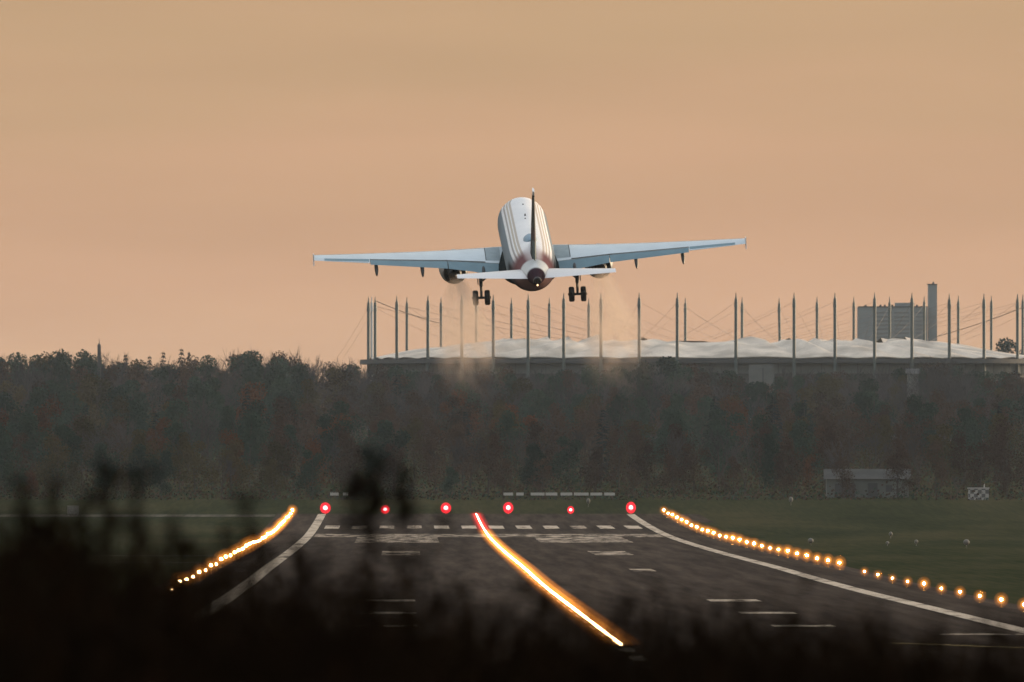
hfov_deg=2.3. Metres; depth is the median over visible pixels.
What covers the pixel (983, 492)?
equipment hut
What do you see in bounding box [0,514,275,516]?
taxiway
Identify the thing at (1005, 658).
shrub
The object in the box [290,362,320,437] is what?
broadleaf tree
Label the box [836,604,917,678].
shrub
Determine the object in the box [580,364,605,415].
broadleaf tree
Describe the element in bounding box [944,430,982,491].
autumn tree
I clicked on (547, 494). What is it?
barrier board
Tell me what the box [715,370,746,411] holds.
broadleaf tree
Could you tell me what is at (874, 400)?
broadleaf tree
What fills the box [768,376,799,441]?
broadleaf tree
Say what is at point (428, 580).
shrub
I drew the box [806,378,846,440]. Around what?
broadleaf tree
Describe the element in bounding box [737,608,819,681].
shrub
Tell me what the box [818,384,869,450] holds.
bare tree
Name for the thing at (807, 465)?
autumn tree
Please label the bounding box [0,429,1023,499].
undergrowth
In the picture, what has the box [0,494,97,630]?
shrub
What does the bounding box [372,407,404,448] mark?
autumn tree
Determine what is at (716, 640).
shrub
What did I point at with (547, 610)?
shrub
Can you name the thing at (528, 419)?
autumn tree
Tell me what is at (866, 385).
broadleaf tree
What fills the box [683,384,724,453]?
autumn tree
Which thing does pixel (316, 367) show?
bare tree
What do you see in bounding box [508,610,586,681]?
shrub
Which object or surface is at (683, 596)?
shrub
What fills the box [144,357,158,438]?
conifer tree
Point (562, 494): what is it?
barrier board
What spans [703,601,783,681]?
shrub
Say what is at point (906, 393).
bare tree
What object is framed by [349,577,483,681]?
shrub
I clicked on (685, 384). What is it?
bare tree
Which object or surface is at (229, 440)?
autumn tree
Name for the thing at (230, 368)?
autumn tree
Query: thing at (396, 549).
shrub
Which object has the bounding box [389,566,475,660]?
shrub
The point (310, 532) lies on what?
runway markings
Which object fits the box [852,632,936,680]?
shrub
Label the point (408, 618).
shrub
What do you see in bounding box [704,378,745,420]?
bare tree
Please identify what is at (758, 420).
broadleaf tree
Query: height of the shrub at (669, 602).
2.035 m
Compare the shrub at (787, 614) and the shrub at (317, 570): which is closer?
the shrub at (787, 614)
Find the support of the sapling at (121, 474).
on the ground
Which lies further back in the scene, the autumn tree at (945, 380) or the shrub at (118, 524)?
the autumn tree at (945, 380)
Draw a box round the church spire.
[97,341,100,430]
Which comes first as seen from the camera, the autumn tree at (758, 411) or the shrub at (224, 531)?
the shrub at (224, 531)
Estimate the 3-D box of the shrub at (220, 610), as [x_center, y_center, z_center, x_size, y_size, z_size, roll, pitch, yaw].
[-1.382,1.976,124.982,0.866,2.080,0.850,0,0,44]
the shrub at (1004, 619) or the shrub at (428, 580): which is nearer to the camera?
the shrub at (1004, 619)
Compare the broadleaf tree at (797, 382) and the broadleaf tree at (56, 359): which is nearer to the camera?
the broadleaf tree at (797, 382)
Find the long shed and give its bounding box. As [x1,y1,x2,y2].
[823,469,910,497]
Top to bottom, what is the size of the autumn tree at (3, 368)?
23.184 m
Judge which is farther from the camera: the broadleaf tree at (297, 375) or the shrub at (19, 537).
the broadleaf tree at (297, 375)
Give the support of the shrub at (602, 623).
on the ground
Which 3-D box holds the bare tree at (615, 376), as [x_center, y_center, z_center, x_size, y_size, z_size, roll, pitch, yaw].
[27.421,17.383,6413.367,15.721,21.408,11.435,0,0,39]
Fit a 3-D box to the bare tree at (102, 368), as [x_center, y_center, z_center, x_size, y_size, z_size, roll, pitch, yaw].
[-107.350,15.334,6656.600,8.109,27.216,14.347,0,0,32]
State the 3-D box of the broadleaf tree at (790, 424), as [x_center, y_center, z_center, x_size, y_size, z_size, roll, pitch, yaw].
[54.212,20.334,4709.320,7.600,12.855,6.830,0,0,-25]
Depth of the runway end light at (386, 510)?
3745.38 m
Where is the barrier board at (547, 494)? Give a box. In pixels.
[546,493,556,499]
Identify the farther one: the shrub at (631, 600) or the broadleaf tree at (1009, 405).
the broadleaf tree at (1009, 405)
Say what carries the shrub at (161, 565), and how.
on the ground
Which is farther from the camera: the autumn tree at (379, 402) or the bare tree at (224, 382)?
the bare tree at (224, 382)
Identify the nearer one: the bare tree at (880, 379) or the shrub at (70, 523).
the shrub at (70, 523)
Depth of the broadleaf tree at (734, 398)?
5836.74 m
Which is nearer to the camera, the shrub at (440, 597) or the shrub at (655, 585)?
the shrub at (440, 597)
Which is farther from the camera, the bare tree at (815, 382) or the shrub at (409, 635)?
the bare tree at (815, 382)
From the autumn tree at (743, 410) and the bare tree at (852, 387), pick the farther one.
the bare tree at (852, 387)
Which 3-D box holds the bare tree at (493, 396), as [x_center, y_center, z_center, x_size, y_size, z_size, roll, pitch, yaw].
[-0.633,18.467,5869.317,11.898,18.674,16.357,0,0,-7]
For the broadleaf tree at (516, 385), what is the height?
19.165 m
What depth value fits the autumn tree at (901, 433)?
4387.84 m
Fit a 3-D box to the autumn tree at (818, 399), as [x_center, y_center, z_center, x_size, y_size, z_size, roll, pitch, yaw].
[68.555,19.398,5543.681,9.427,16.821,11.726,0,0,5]
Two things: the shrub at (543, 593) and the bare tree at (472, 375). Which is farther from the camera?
the bare tree at (472, 375)
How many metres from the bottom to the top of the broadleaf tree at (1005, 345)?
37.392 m
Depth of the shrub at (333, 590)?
139.21 m
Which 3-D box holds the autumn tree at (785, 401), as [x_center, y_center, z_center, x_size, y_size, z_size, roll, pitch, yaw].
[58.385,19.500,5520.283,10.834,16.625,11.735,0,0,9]
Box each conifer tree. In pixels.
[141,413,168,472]
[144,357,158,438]
[160,352,166,367]
[177,349,191,424]
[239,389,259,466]
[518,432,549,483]
[590,410,616,479]
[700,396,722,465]
[755,395,786,466]
[795,400,816,466]
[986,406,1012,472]
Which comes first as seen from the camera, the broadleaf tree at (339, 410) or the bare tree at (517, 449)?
the bare tree at (517, 449)
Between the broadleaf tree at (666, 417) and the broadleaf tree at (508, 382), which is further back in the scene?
the broadleaf tree at (508, 382)
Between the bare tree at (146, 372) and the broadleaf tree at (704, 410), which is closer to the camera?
the broadleaf tree at (704, 410)
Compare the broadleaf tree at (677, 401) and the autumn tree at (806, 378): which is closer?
the broadleaf tree at (677, 401)
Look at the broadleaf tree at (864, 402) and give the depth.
5516.56 m
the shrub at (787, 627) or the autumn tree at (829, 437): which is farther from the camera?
the autumn tree at (829, 437)
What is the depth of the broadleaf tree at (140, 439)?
4139.86 m
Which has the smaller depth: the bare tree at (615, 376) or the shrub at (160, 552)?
the shrub at (160, 552)
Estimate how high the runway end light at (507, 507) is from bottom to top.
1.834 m
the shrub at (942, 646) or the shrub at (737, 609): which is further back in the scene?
the shrub at (737, 609)
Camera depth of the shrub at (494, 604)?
153.79 m
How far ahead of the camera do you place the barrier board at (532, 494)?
3947.92 m
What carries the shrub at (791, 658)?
on the ground
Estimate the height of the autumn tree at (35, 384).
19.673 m
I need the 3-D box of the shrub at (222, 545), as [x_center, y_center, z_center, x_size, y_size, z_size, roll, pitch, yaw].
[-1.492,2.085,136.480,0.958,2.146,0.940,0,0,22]
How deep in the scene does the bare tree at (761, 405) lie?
5843.08 m
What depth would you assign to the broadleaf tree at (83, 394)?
5596.81 m
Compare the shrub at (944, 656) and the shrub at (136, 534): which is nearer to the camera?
the shrub at (136, 534)
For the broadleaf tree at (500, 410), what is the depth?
4989.18 m
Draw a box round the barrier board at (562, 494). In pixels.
[561,493,571,499]
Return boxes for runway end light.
[320,502,330,513]
[382,506,389,513]
[441,503,450,512]
[503,502,512,512]
[567,506,573,513]
[626,502,635,512]
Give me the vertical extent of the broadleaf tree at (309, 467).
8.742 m
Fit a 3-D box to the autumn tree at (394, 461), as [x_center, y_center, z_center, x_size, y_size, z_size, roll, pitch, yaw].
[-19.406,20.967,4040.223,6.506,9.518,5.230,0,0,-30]
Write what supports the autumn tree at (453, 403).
on the ground
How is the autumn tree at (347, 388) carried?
on the ground
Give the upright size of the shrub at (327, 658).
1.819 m
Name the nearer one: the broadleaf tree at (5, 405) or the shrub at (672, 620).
the shrub at (672, 620)
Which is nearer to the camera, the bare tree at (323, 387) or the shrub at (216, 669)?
the shrub at (216, 669)
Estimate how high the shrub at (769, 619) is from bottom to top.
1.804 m
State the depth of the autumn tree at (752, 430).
5004.53 m
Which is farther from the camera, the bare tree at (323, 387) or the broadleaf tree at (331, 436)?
the bare tree at (323, 387)
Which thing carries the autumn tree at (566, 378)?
on the ground
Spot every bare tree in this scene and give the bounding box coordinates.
[0,369,34,413]
[2,361,62,408]
[5,357,50,417]
[6,357,55,395]
[73,352,134,410]
[90,414,153,483]
[93,350,127,392]
[127,359,175,440]
[136,357,186,398]
[188,359,230,396]
[206,349,261,378]
[211,361,242,410]
[217,376,254,422]
[219,358,286,393]
[259,351,327,402]
[291,357,355,407]
[301,368,335,408]
[307,359,377,399]
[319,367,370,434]
[346,360,410,440]
[412,366,453,415]
[427,437,476,494]
[429,363,473,411]
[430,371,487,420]
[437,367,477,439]
[445,369,504,396]
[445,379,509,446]
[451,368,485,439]
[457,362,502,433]
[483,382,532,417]
[504,368,549,429]
[504,429,548,490]
[544,424,600,485]
[558,371,598,400]
[584,374,633,438]
[591,367,636,410]
[653,373,710,419]
[697,361,723,395]
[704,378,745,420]
[740,395,790,451]
[774,368,815,435]
[775,382,804,423]
[777,370,838,410]
[809,370,826,405]
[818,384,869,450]
[820,367,853,403]
[820,440,852,468]
[833,365,877,397]
[835,372,877,403]
[842,366,893,399]
[848,372,898,408]
[869,369,891,402]
[881,386,933,447]
[883,372,962,416]
[895,359,952,390]
[899,356,974,442]
[902,364,951,408]
[906,382,967,454]
[926,371,987,430]
[956,388,1023,443]
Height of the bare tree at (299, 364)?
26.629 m
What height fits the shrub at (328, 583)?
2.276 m
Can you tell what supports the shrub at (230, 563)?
on the ground
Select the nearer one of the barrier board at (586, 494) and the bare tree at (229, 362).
the barrier board at (586, 494)
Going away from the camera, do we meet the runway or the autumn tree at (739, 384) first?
the runway
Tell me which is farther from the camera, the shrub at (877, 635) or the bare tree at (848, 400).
the bare tree at (848, 400)
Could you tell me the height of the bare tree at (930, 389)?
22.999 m
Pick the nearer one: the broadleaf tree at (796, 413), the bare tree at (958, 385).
the broadleaf tree at (796, 413)
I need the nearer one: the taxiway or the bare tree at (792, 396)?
the taxiway
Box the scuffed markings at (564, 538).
[314,526,1017,634]
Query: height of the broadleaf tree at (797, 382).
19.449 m
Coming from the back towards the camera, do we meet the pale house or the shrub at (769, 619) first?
the pale house
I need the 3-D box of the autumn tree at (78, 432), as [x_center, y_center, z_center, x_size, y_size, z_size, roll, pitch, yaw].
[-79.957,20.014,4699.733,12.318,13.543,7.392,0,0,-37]
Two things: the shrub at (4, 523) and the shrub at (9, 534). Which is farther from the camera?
the shrub at (4, 523)
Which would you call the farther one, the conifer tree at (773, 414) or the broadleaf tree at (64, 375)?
the broadleaf tree at (64, 375)
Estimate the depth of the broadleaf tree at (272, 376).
6207.51 m
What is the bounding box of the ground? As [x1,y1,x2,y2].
[0,424,1023,624]
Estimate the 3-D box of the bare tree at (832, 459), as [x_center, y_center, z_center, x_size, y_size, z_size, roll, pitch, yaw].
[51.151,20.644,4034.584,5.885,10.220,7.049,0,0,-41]
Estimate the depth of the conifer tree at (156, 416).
4899.58 m
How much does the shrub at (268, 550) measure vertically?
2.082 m
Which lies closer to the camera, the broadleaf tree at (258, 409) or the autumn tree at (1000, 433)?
the autumn tree at (1000, 433)
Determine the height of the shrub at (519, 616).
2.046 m
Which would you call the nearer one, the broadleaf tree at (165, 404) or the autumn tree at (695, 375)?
the broadleaf tree at (165, 404)
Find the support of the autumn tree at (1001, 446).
on the ground
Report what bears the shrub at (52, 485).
on the ground
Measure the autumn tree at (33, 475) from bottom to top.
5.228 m
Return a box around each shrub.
[0,474,74,669]
[0,481,29,609]
[0,492,44,678]
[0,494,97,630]
[0,495,118,681]
[0,502,45,627]
[0,505,61,631]
[22,502,157,681]
[28,501,154,650]
[42,514,155,681]
[42,540,169,668]
[65,503,182,681]
[86,494,144,622]
[86,541,206,681]
[87,536,207,681]
[95,537,192,636]
[109,564,231,681]
[113,530,224,675]
[118,529,223,640]
[142,547,232,642]
[143,576,260,659]
[145,555,244,678]
[148,572,282,681]
[150,564,298,681]
[154,531,290,681]
[159,524,283,661]
[166,546,274,676]
[177,520,307,632]
[192,542,358,681]
[197,529,319,681]
[238,572,325,668]
[238,574,335,681]
[246,584,350,681]
[257,552,368,681]
[275,574,341,656]
[285,545,417,681]
[288,553,373,651]
[291,552,390,668]
[292,550,384,656]
[301,597,425,681]
[310,600,392,677]
[314,539,432,681]
[329,538,444,678]
[331,564,422,681]
[337,555,452,676]
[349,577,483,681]
[380,582,485,681]
[383,591,501,681]
[383,605,478,677]
[385,579,500,681]
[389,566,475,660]
[395,583,495,681]
[423,604,532,681]
[427,596,567,681]
[430,598,541,681]
[459,589,577,681]
[460,597,551,678]
[463,619,539,681]
[480,603,524,678]
[481,602,528,668]
[504,586,581,659]
[506,579,573,663]
[508,583,628,681]
[508,605,637,681]
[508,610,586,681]
[517,579,600,681]
[529,598,630,681]
[534,597,640,681]
[551,609,649,681]
[558,599,631,668]
[583,620,657,679]
[593,582,689,674]
[605,591,698,681]
[605,591,727,681]
[611,586,681,681]
[618,599,693,680]
[629,619,721,681]
[638,608,745,681]
[643,605,746,681]
[647,578,731,680]
[655,590,745,677]
[674,602,789,681]
[678,619,791,680]
[684,571,758,672]
[697,624,822,681]
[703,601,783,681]
[703,610,808,681]
[713,586,805,681]
[717,585,795,664]
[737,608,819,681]
[746,593,839,681]
[750,617,858,681]
[757,573,826,662]
[784,601,883,681]
[789,601,840,672]
[791,580,898,681]
[803,606,884,681]
[804,619,901,681]
[808,619,903,681]
[811,618,920,681]
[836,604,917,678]
[839,615,919,681]
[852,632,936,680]
[854,611,975,681]
[855,590,944,673]
[857,618,934,681]
[868,617,960,681]
[901,624,1006,681]
[904,615,979,681]
[905,605,1011,681]
[913,636,985,681]
[919,630,970,681]
[922,613,1023,681]
[933,630,1004,681]
[949,629,1023,681]
[955,624,1022,681]
[959,631,1023,678]
[967,627,1023,681]
[975,626,1023,673]
[976,610,1021,679]
[979,646,1023,681]
[984,609,1023,680]
[1012,613,1023,667]
[1013,628,1019,674]
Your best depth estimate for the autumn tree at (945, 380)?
6648.27 m
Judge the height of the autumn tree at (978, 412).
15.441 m
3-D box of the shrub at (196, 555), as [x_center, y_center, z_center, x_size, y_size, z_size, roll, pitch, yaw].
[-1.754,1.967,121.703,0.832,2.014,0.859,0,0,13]
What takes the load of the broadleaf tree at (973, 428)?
on the ground
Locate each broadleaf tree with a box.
[0,380,26,422]
[0,392,29,439]
[4,352,44,414]
[14,387,60,450]
[18,354,45,383]
[24,379,68,441]
[34,351,54,402]
[38,348,72,408]
[49,389,89,441]
[56,359,87,403]
[63,373,113,448]
[67,377,110,443]
[72,349,100,403]
[72,358,103,425]
[85,443,123,488]
[90,354,107,421]
[112,467,129,499]
[120,359,153,413]
[120,429,164,485]
[122,444,163,491]
[143,401,178,448]
[146,450,176,498]
[163,364,186,420]
[184,355,225,422]
[214,406,257,466]
[221,350,266,421]
[228,360,267,425]
[232,399,274,471]
[232,411,269,486]
[257,365,296,404]
[260,376,289,433]
[263,357,297,404]
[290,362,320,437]
[292,449,323,498]
[299,415,352,484]
[301,366,351,428]
[311,401,372,468]
[345,362,369,434]
[358,420,401,475]
[364,426,411,487]
[437,380,488,440]
[440,466,458,497]
[481,404,520,463]
[485,373,518,428]
[504,376,542,432]
[515,442,551,495]
[516,389,550,441]
[521,375,568,438]
[525,397,572,450]
[548,436,583,490]
[559,394,592,442]
[567,372,617,441]
[571,393,616,459]
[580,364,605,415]
[597,369,620,424]
[608,366,634,400]
[644,356,687,428]
[647,407,692,462]
[655,357,690,428]
[657,393,703,452]
[667,366,697,421]
[684,366,719,388]
[686,395,717,454]
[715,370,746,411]
[717,395,746,435]
[723,381,775,441]
[739,413,779,478]
[746,382,788,435]
[758,433,781,491]
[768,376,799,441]
[777,388,819,439]
[782,416,818,478]
[782,420,829,484]
[785,402,817,458]
[789,375,819,425]
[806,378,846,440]
[808,373,849,435]
[811,372,849,432]
[841,378,878,436]
[845,374,876,426]
[845,392,896,457]
[851,390,885,453]
[854,372,876,393]
[902,394,930,464]
[906,402,938,471]
[918,368,947,430]
[922,423,974,484]
[938,417,983,477]
[940,408,977,470]
[950,366,972,437]
[957,397,988,447]
[967,371,1014,431]
[980,371,1008,416]
[984,398,1022,454]
[984,413,1023,475]
[989,387,1021,425]
[995,337,1020,354]
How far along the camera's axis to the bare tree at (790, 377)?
6590.22 m
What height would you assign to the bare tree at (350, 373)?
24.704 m
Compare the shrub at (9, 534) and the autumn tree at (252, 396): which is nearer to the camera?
the shrub at (9, 534)
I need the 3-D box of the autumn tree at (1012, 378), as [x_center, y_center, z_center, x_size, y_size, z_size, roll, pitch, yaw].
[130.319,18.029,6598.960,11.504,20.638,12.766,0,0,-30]
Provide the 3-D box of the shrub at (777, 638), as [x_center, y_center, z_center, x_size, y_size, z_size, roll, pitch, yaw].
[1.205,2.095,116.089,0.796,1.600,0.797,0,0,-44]
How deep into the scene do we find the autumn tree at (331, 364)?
6756.36 m
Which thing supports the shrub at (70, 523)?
on the ground
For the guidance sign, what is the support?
on the ground
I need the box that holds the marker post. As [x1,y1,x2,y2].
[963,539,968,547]
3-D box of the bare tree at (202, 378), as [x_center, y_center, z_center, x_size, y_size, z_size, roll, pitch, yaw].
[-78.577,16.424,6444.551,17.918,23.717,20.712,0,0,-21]
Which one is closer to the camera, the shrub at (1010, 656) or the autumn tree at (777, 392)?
the shrub at (1010, 656)
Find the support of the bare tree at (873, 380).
on the ground
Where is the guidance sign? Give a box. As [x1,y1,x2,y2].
[67,506,78,513]
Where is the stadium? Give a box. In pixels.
[339,292,1023,442]
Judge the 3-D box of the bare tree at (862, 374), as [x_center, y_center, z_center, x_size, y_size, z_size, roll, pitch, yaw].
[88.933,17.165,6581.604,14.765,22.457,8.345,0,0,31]
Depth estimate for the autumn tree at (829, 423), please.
4621.85 m
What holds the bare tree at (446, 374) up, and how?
on the ground
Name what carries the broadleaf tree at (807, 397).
on the ground
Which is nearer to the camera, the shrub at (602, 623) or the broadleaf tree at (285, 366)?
the shrub at (602, 623)
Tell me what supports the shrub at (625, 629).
on the ground
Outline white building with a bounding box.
[749,364,773,443]
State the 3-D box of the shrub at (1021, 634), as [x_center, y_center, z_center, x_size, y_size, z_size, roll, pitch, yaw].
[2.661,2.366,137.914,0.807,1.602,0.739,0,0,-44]
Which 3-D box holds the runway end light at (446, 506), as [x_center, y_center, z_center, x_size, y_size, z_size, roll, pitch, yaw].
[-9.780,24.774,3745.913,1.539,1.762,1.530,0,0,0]
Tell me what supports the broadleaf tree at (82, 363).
on the ground
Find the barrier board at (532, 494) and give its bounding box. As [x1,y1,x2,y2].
[531,493,544,499]
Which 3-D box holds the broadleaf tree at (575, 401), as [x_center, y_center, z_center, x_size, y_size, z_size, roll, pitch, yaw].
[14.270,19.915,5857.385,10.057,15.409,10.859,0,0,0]
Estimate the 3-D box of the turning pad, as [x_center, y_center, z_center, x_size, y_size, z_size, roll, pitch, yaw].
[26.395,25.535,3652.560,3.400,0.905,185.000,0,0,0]
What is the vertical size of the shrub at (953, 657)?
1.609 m
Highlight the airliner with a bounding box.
[313,188,746,305]
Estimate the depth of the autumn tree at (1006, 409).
5213.21 m
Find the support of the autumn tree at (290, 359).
on the ground
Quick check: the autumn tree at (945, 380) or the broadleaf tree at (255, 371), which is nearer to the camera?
the broadleaf tree at (255, 371)
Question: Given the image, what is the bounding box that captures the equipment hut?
[967,484,989,499]
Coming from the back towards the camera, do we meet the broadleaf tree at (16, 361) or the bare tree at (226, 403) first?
the broadleaf tree at (16, 361)
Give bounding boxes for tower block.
[857,282,936,341]
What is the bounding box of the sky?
[0,0,1023,394]
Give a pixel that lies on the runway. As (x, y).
(575, 570)
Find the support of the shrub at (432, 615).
on the ground
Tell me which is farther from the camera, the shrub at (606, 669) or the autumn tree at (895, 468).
the autumn tree at (895, 468)
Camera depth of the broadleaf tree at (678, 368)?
6648.36 m
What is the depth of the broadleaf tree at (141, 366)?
6647.74 m
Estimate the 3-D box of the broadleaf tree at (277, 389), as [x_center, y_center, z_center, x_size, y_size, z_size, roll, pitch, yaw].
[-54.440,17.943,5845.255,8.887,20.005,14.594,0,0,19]
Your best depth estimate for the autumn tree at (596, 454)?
4063.41 m
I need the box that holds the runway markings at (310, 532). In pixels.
[223,514,1023,658]
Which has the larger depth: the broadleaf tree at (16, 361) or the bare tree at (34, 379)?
the broadleaf tree at (16, 361)
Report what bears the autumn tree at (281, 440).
on the ground
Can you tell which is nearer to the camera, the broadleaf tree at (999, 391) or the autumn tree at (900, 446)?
the autumn tree at (900, 446)
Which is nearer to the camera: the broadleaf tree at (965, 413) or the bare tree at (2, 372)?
the broadleaf tree at (965, 413)
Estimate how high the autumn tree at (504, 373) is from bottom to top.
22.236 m
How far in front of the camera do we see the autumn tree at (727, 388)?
6366.16 m
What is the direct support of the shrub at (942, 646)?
on the ground
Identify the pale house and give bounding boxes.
[905,369,919,409]
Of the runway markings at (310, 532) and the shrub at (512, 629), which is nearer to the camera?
the shrub at (512, 629)
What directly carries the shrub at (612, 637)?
on the ground
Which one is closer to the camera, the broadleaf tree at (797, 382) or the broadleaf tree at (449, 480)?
the broadleaf tree at (449, 480)
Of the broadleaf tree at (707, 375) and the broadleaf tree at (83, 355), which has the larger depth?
the broadleaf tree at (707, 375)
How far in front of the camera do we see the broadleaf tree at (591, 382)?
6353.31 m
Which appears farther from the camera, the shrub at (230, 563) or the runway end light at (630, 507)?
the runway end light at (630, 507)
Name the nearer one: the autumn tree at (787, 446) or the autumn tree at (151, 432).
the autumn tree at (787, 446)
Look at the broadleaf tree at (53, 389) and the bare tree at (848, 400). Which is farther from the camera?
the broadleaf tree at (53, 389)
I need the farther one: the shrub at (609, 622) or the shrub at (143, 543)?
the shrub at (609, 622)
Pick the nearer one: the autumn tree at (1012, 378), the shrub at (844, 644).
the shrub at (844, 644)
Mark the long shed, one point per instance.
(867, 480)
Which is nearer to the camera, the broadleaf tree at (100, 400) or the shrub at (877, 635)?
the shrub at (877, 635)
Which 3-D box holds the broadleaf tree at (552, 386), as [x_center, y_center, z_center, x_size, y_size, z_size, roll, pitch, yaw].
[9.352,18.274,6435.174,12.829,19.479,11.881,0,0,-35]
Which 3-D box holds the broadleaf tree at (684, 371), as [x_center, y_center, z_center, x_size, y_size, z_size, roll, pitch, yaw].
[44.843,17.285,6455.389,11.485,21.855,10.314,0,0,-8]
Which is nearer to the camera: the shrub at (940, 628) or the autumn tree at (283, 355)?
the shrub at (940, 628)
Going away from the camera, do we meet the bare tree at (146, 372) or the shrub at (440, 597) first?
the shrub at (440, 597)
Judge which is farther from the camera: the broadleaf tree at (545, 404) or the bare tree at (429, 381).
the bare tree at (429, 381)
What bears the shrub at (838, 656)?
on the ground
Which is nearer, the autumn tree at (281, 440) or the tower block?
the autumn tree at (281, 440)
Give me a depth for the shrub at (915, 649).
150.45 m
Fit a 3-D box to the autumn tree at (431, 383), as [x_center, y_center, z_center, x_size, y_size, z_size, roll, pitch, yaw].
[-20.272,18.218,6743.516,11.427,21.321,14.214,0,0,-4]
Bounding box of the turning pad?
[677,514,712,521]
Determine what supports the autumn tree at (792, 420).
on the ground
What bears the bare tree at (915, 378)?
on the ground
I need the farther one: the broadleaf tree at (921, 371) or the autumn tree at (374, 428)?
the broadleaf tree at (921, 371)
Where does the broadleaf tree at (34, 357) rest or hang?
on the ground
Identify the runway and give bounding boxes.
[116,514,1023,681]
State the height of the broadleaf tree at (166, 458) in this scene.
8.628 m
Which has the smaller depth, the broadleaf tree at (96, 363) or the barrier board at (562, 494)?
the barrier board at (562, 494)
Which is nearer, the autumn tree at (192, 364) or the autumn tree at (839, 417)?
the autumn tree at (839, 417)
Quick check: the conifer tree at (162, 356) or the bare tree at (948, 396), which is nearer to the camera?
the bare tree at (948, 396)
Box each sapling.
[8,468,45,625]
[37,474,65,578]
[72,480,98,600]
[93,456,127,622]
[122,460,159,596]
[160,514,191,674]
[227,487,265,630]
[281,535,316,624]
[331,447,452,678]
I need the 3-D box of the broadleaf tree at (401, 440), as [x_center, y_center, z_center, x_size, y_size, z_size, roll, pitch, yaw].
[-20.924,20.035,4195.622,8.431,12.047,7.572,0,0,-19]
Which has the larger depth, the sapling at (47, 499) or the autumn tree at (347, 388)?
the autumn tree at (347, 388)
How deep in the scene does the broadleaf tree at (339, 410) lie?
4997.56 m
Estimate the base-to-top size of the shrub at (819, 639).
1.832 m
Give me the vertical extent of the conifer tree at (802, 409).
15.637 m
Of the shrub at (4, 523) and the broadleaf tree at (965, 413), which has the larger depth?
the broadleaf tree at (965, 413)
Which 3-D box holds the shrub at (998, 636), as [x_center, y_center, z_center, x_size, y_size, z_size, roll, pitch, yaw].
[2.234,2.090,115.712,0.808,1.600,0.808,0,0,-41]
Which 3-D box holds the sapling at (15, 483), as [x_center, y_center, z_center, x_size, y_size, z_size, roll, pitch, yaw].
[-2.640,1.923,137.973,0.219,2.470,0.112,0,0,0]
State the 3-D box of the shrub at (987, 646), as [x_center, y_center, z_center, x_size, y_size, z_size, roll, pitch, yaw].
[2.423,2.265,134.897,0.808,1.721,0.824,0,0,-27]
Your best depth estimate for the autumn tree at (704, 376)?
6452.43 m
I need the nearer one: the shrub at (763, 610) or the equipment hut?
the shrub at (763, 610)
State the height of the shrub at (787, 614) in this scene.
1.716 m
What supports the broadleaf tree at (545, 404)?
on the ground
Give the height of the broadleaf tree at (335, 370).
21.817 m
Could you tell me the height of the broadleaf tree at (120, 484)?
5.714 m
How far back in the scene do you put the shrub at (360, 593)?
138.11 m
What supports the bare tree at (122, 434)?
on the ground
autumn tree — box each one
[0,361,16,392]
[25,379,63,454]
[25,470,38,497]
[33,398,63,456]
[54,412,107,476]
[65,366,102,419]
[142,416,172,470]
[150,355,207,428]
[171,359,184,371]
[211,354,244,390]
[214,428,245,491]
[234,382,278,437]
[248,429,303,487]
[265,350,291,424]
[282,356,326,439]
[295,438,331,496]
[311,370,365,430]
[317,361,338,413]
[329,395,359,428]
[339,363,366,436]
[349,391,402,444]
[365,421,391,471]
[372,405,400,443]
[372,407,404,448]
[377,443,405,491]
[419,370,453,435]
[435,395,480,450]
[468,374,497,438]
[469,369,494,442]
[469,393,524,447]
[486,403,544,461]
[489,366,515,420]
[521,420,561,485]
[524,411,586,475]
[526,457,556,497]
[527,402,566,455]
[554,369,597,417]
[555,408,599,473]
[575,396,611,464]
[578,446,610,488]
[582,459,602,498]
[681,363,710,431]
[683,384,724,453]
[696,372,726,421]
[704,376,748,439]
[720,395,748,451]
[733,376,747,436]
[745,420,774,486]
[746,406,781,451]
[746,418,775,461]
[764,383,787,422]
[765,392,795,449]
[771,452,795,496]
[772,437,810,495]
[778,413,812,463]
[790,375,811,410]
[800,427,839,489]
[802,454,816,490]
[807,411,856,472]
[809,392,845,453]
[811,406,849,459]
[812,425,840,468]
[831,457,855,498]
[875,424,924,472]
[878,439,912,480]
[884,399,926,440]
[884,450,920,498]
[929,389,955,461]
[930,362,964,440]
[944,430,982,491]
[950,400,990,458]
[960,441,997,486]
[980,378,1018,435]
[986,395,1023,451]
[986,406,1023,461]
[986,418,1013,485]
[992,434,1022,483]
[994,371,1021,429]
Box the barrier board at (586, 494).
[574,493,588,499]
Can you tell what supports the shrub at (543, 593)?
on the ground
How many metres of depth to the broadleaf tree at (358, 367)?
6710.35 m

